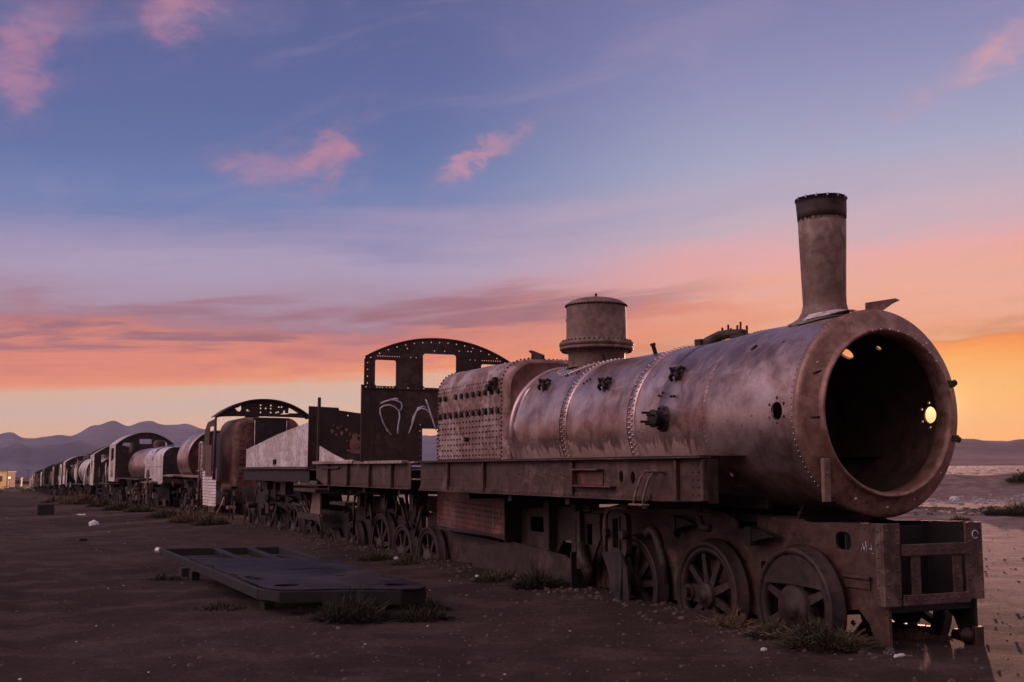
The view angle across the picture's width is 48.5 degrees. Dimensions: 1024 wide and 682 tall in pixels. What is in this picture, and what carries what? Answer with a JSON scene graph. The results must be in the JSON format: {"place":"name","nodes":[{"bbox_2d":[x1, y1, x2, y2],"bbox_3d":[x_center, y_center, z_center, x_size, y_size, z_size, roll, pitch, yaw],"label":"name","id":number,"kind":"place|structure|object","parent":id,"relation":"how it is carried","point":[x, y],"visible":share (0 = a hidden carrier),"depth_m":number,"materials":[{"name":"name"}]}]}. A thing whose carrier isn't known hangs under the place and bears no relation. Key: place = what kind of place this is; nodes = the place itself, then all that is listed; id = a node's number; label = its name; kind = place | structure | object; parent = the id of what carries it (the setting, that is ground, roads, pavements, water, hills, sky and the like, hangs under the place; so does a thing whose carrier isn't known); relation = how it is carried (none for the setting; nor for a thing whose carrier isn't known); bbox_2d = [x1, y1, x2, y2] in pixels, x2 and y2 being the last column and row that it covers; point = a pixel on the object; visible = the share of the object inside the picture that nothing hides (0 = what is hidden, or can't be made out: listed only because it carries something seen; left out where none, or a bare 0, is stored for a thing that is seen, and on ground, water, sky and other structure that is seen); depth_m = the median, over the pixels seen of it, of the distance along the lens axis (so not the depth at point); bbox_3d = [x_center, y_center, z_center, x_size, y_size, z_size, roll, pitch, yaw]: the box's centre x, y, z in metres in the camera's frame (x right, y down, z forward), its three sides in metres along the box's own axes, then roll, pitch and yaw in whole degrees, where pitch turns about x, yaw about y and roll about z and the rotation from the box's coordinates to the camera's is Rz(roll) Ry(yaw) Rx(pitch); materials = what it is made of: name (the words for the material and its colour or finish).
{"place":"outdoors","nodes":[
{"label":"outdoors","id":0,"kind":"place"},
{"bbox_2d":[0,440,315,484],"bbox_3d":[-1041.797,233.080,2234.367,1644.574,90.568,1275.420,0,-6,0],"label":"foothills","id":1,"kind":"structure","parent":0,"point":[20,459],"depth_m":2247.28,"materials":[{"name":"stone"}]},
{"bbox_2d":[0,421,437,469],"bbox_3d":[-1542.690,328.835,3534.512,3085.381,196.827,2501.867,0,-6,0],"label":"mountain range","id":2,"kind":"structure","parent":0,"point":[108,433],"depth_m":3676.47,"materials":[{"name":"stone"}]},
{"bbox_2d":[0,465,1023,681],"bbox_3d":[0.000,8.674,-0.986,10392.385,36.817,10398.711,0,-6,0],"label":"ground","id":3,"kind":"structure","parent":0,"point":[592,627],"depth_m":10.85,"materials":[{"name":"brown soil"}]},
{"bbox_2d":[0,471,16,487],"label":"adobe house","id":4,"kind":"structure","parent":3,"relation":"on","point":[3,476],"depth_m":328.41,"materials":[{"name":"brick"}]},
{"bbox_2d":[15,477,22,486],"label":"adobe house","id":5,"kind":"structure","parent":3,"relation":"on","point":[18,481],"depth_m":342.41,"materials":[{"name":"brick"}]},
{"bbox_2d":[22,478,31,486],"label":"adobe house","id":6,"kind":"structure","parent":3,"relation":"on","point":[26,482],"depth_m":416.82,"materials":[{"name":"brick"}]},
{"bbox_2d":[32,474,45,491],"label":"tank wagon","id":7,"kind":"object","parent":3,"relation":"on","point":[35,488],"visible":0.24,"depth_m":155.40,"materials":[{"name":"metal"}]},
{"bbox_2d":[33,469,50,492],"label":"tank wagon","id":8,"kind":"object","parent":3,"relation":"on","point":[37,474],"visible":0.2,"depth_m":146.80,"materials":[{"name":"metal"}]},
{"bbox_2d":[37,504,54,514],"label":"block","id":9,"kind":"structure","parent":3,"relation":"on","point":[45,509],"depth_m":40.73,"materials":[{"name":"metal"}]},
{"bbox_2d":[39,469,57,493],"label":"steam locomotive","id":10,"kind":"object","parent":3,"relation":"on","point":[41,481],"visible":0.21,"depth_m":131.92,"materials":[{"name":"metal"}]},
{"bbox_2d":[35,495,70,503],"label":"desert shrub","id":11,"kind":"object","parent":3,"relation":"on","point":[51,500],"visible":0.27,"depth_m":62.91,"materials":[{"name":"green plant"}]},
{"bbox_2d":[43,464,65,495],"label":"steam locomotive","id":12,"kind":"object","parent":3,"relation":"on","point":[46,479],"visible":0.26,"depth_m":125.09,"materials":[{"name":"metal"}]},
{"bbox_2d":[48,461,73,495],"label":"steam locomotive","id":13,"kind":"object","parent":3,"relation":"on","point":[54,479],"visible":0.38,"depth_m":108.65,"materials":[{"name":"metal"}]},
{"bbox_2d":[56,460,83,496],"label":"steam locomotive","id":14,"kind":"object","parent":3,"relation":"on","point":[65,491],"visible":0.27,"depth_m":98.53,"materials":[{"name":"metal"}]},
{"bbox_2d":[50,488,106,504],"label":"desert shrub","id":15,"kind":"object","parent":3,"relation":"on","point":[83,499],"visible":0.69,"depth_m":60.90,"materials":[{"name":"plant"}]},
{"bbox_2d":[62,454,95,496],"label":"steam locomotive","id":16,"kind":"object","parent":3,"relation":"on","point":[68,475],"visible":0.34,"depth_m":92.71,"materials":[{"name":"metal"}]},
{"bbox_2d":[76,537,86,540],"bbox_3d":[-9.178,4.240,24.270,0.219,0.098,0.137,4,-8,-33],"label":"dark stone","id":17,"kind":"object","parent":3,"relation":"on","point":[81,539],"visible":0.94,"depth_m":24.22,"materials":[{"name":"stone"}]},
{"bbox_2d":[73,458,109,498],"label":"boiler wagon","id":18,"kind":"object","parent":3,"relation":"on","point":[84,467],"visible":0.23,"depth_m":81.78,"materials":[{"name":"metal"}]},
{"bbox_2d":[89,520,98,525],"bbox_3d":[-11.343,4.961,30.881,0.238,0.217,0.283,-4,-8,32],"label":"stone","id":19,"kind":"object","parent":3,"relation":"on","point":[93,523],"visible":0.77,"depth_m":30.79,"materials":[{"name":"white stone"}]},
{"bbox_2d":[85,497,116,506],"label":"desert shrub","id":20,"kind":"object","parent":3,"relation":"on","point":[99,503],"visible":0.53,"depth_m":54.59,"materials":[{"name":"green plant"}]},
{"bbox_2d":[83,445,129,501],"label":"steam locomotive","id":21,"kind":"object","parent":3,"relation":"on","point":[101,491],"visible":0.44,"depth_m":69.55,"materials":[{"name":"metal"}]},
{"bbox_2d":[98,443,137,502],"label":"boiler wagon","id":22,"kind":"object","parent":3,"relation":"on","point":[116,490],"visible":0.24,"depth_m":63.11,"materials":[{"name":"metal"}]},
{"bbox_2d":[100,497,143,510],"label":"desert shrub","id":23,"kind":"object","parent":3,"relation":"on","point":[119,506],"visible":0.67,"depth_m":46.40,"materials":[{"name":"green plant"}]},
{"bbox_2d":[119,502,161,511],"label":"desert shrub","id":24,"kind":"object","parent":3,"relation":"on","point":[138,508],"visible":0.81,"depth_m":43.45,"materials":[{"name":"green plant"}]},
{"bbox_2d":[108,432,183,507],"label":"steam locomotive","id":25,"kind":"object","parent":3,"relation":"on","point":[143,469],"visible":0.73,"depth_m":52.41,"materials":[{"name":"metal"}]},
{"bbox_2d":[142,504,186,517],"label":"desert shrub","id":26,"kind":"object","parent":3,"relation":"on","point":[164,513],"visible":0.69,"depth_m":36.22,"materials":[{"name":"green plant"}]},
{"bbox_2d":[141,570,188,580],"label":"desert shrub","id":27,"kind":"object","parent":3,"relation":"on","point":[159,577],"visible":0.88,"depth_m":15.57,"materials":[{"name":"green plant"}]},
{"bbox_2d":[160,506,220,522],"bbox_3d":[-9.124,4.957,32.657,2.085,0.504,1.799,0,-6,0],"label":"desert shrub","id":28,"kind":"object","parent":3,"relation":"on","point":[188,517],"visible":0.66,"depth_m":32.42,"materials":[{"name":"plant"}]},
{"bbox_2d":[191,513,232,525],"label":"desert shrub","id":29,"kind":"object","parent":3,"relation":"on","point":[209,520],"visible":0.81,"depth_m":30.84,"materials":[{"name":"green plant"}]},
{"bbox_2d":[184,600,259,611],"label":"desert shrub","id":30,"kind":"object","parent":3,"relation":"on","point":[215,606],"visible":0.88,"depth_m":12.31,"materials":[{"name":"green plant"}]},
{"bbox_2d":[164,399,308,519],"bbox_3d":[-9.443,4.233,37.909,2.966,4.026,12.174,3,-7,-25],"label":"steam locomotive","id":31,"kind":"object","parent":3,"relation":"on","point":[210,463],"visible":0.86,"depth_m":33.58,"materials":[{"name":"metal"}]},
{"bbox_2d":[154,546,425,609],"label":"steel platform","id":32,"kind":"structure","parent":3,"relation":"on","point":[324,579],"depth_m":13.21,"materials":[{"name":"metal"}]},
{"bbox_2d":[239,406,420,539],"bbox_3d":[-4.915,3.571,28.141,2.760,3.400,9.670,3,-7,-25],"label":"coal tender","id":33,"kind":"object","parent":3,"relation":"on","point":[285,503],"visible":0.63,"depth_m":26.06,"materials":[{"name":"metal"}]},
{"bbox_2d":[297,581,401,625],"bbox_3d":[-1.631,2.652,11.574,1.288,0.382,1.136,0,-6,0],"label":"desert shrub","id":34,"kind":"object","parent":3,"relation":"on","point":[356,611],"visible":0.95,"depth_m":11.45,"materials":[{"name":"green plant"}]},
{"bbox_2d":[354,546,399,561],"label":"desert shrub","id":35,"kind":"object","parent":3,"relation":"on","point":[372,556],"visible":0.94,"depth_m":18.82,"materials":[{"name":"green plant"}]},
{"bbox_2d":[385,552,420,565],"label":"desert shrub","id":36,"kind":"object","parent":3,"relation":"on","point":[407,560],"visible":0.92,"depth_m":17.85,"materials":[{"name":"green plant"}]},
{"bbox_2d":[387,598,464,622],"bbox_3d":[-0.919,2.720,11.588,0.958,0.249,0.803,0,-6,0],"label":"desert shrub","id":37,"kind":"object","parent":3,"relation":"on","point":[411,615],"visible":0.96,"depth_m":11.48,"materials":[{"name":"green plant"}]},
{"bbox_2d":[393,597,460,612],"bbox_3d":[-0.932,2.846,12.345,0.825,0.168,0.721,0,-6,0],"label":"desert shrub","id":38,"kind":"object","parent":3,"relation":"on","point":[439,605],"visible":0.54,"depth_m":12.36,"materials":[{"name":"green plant"}]},
{"bbox_2d":[465,566,522,582],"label":"desert shrub","id":39,"kind":"object","parent":3,"relation":"on","point":[497,576],"visible":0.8,"depth_m":15.11,"materials":[{"name":"green plant"}]},
{"bbox_2d":[0,465,1023,491],"bbox_3d":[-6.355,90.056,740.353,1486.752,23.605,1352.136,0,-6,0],"label":"plain scrub","id":40,"kind":"object","parent":3,"relation":"on","point":[22,489],"visible":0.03,"depth_m":250.34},
{"bbox_2d":[499,560,569,589],"bbox_3d":[0.338,2.892,14.182,1.149,0.386,1.047,0,-6,0],"label":"desert shrub","id":41,"kind":"object","parent":3,"relation":"on","point":[533,581],"visible":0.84,"depth_m":14.04,"materials":[{"name":"green plant"}]},
{"bbox_2d":[229,520,913,660],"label":"ballast","id":42,"kind":"structure","parent":3,"relation":"on","point":[890,651],"depth_m":13.46,"materials":[{"name":"gravel"}]},
{"bbox_2d":[312,192,984,647],"bbox_3d":[0.385,1.574,16.738,2.891,4.718,15.356,3,-7,-25],"label":"steam locomotive","id":43,"kind":"object","parent":3,"relation":"on","point":[780,472],"visible":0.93,"depth_m":11.75,"materials":[{"name":"metal"}]},
{"bbox_2d":[699,603,758,627],"bbox_3d":[2.069,2.570,10.679,0.555,0.219,0.605,-5,-8,38],"label":"desert shrub","id":44,"kind":"object","parent":3,"relation":"on","point":[731,620],"visible":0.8,"depth_m":10.62,"materials":[{"name":"plant"}]},
{"bbox_2d":[730,615,804,640],"bbox_3d":[2.324,2.487,10.054,0.807,0.249,0.693,0,-6,0],"label":"desert shrub","id":45,"kind":"object","parent":3,"relation":"on","point":[773,627],"visible":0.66,"depth_m":9.99,"materials":[{"name":"green plant"}]},
{"bbox_2d":[694,614,842,643],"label":"straw litter","id":46,"kind":"object","parent":3,"relation":"on","point":[773,633],"visible":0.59,"depth_m":10.24,"materials":[{"name":"brown plant"}]},
{"bbox_2d":[763,605,884,651],"bbox_3d":[2.633,2.377,9.562,1.090,0.387,0.986,0,-6,0],"label":"desert shrub","id":47,"kind":"object","parent":3,"relation":"on","point":[824,639],"visible":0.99,"depth_m":9.44,"materials":[{"name":"green plant"}]},
{"bbox_2d":[893,653,904,657],"bbox_3d":[3.107,2.524,9.119,0.072,0.038,0.172,-6,-9,41],"label":"flat stone","id":48,"kind":"object","parent":3,"relation":"on","point":[899,655],"visible":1,"depth_m":9.08,"materials":[{"name":"white stone"}]},
{"bbox_2d":[892,622,936,640],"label":"desert shrub","id":49,"kind":"object","parent":3,"relation":"on","point":[910,635],"visible":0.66,"depth_m":10.10,"materials":[{"name":"plant"}]},
{"bbox_2d":[949,496,959,500],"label":"white boulder","id":50,"kind":"object","parent":3,"relation":"on","point":[953,498],"visible":0.73,"depth_m":51.26,"materials":[{"name":"stone"}]},
{"bbox_2d":[946,515,970,520],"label":"desert shrub","id":51,"kind":"object","parent":3,"relation":"on","point":[956,518],"visible":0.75,"depth_m":32.91,"materials":[{"name":"green plant"}]},
{"bbox_2d":[913,505,1019,516],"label":"bank stones","id":52,"kind":"object","parent":3,"relation":"on","point":[936,508],"visible":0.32,"depth_m":36.55,"materials":[{"name":"grey stone"}]},
{"bbox_2d":[921,494,1023,505],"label":"rubble","id":53,"kind":"object","parent":3,"relation":"on","point":[979,500],"visible":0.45,"depth_m":51.09,"materials":[{"name":"beige stone"}]},
{"bbox_2d":[978,505,1005,515],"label":"desert shrub","id":54,"kind":"object","parent":3,"relation":"on","point":[992,511],"visible":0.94,"depth_m":34.32,"materials":[{"name":"green plant"}]},
{"bbox_2d":[993,499,1023,515],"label":"desert shrub","id":55,"kind":"object","parent":3,"relation":"on","point":[1015,510],"visible":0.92,"depth_m":34.05,"materials":[{"name":"green plant"}]},
{"bbox_2d":[998,470,1023,481],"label":"desert shrub","id":56,"kind":"object","parent":3,"relation":"on","point":[1018,478],"visible":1,"depth_m":66.80,"materials":[{"name":"green plant"}]},
{"bbox_2d":[0,0,1023,440],"label":"sky","id":57,"kind":"structure","parent":0,"point":[207,207],"materials":[{"name":"blue"}]},
{"bbox_2d":[949,439,1023,465],"bbox_3d":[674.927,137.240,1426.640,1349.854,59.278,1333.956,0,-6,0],"label":"hills","id":58,"kind":"structure","parent":0,"point":[975,452],"depth_m":1383.20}
]}

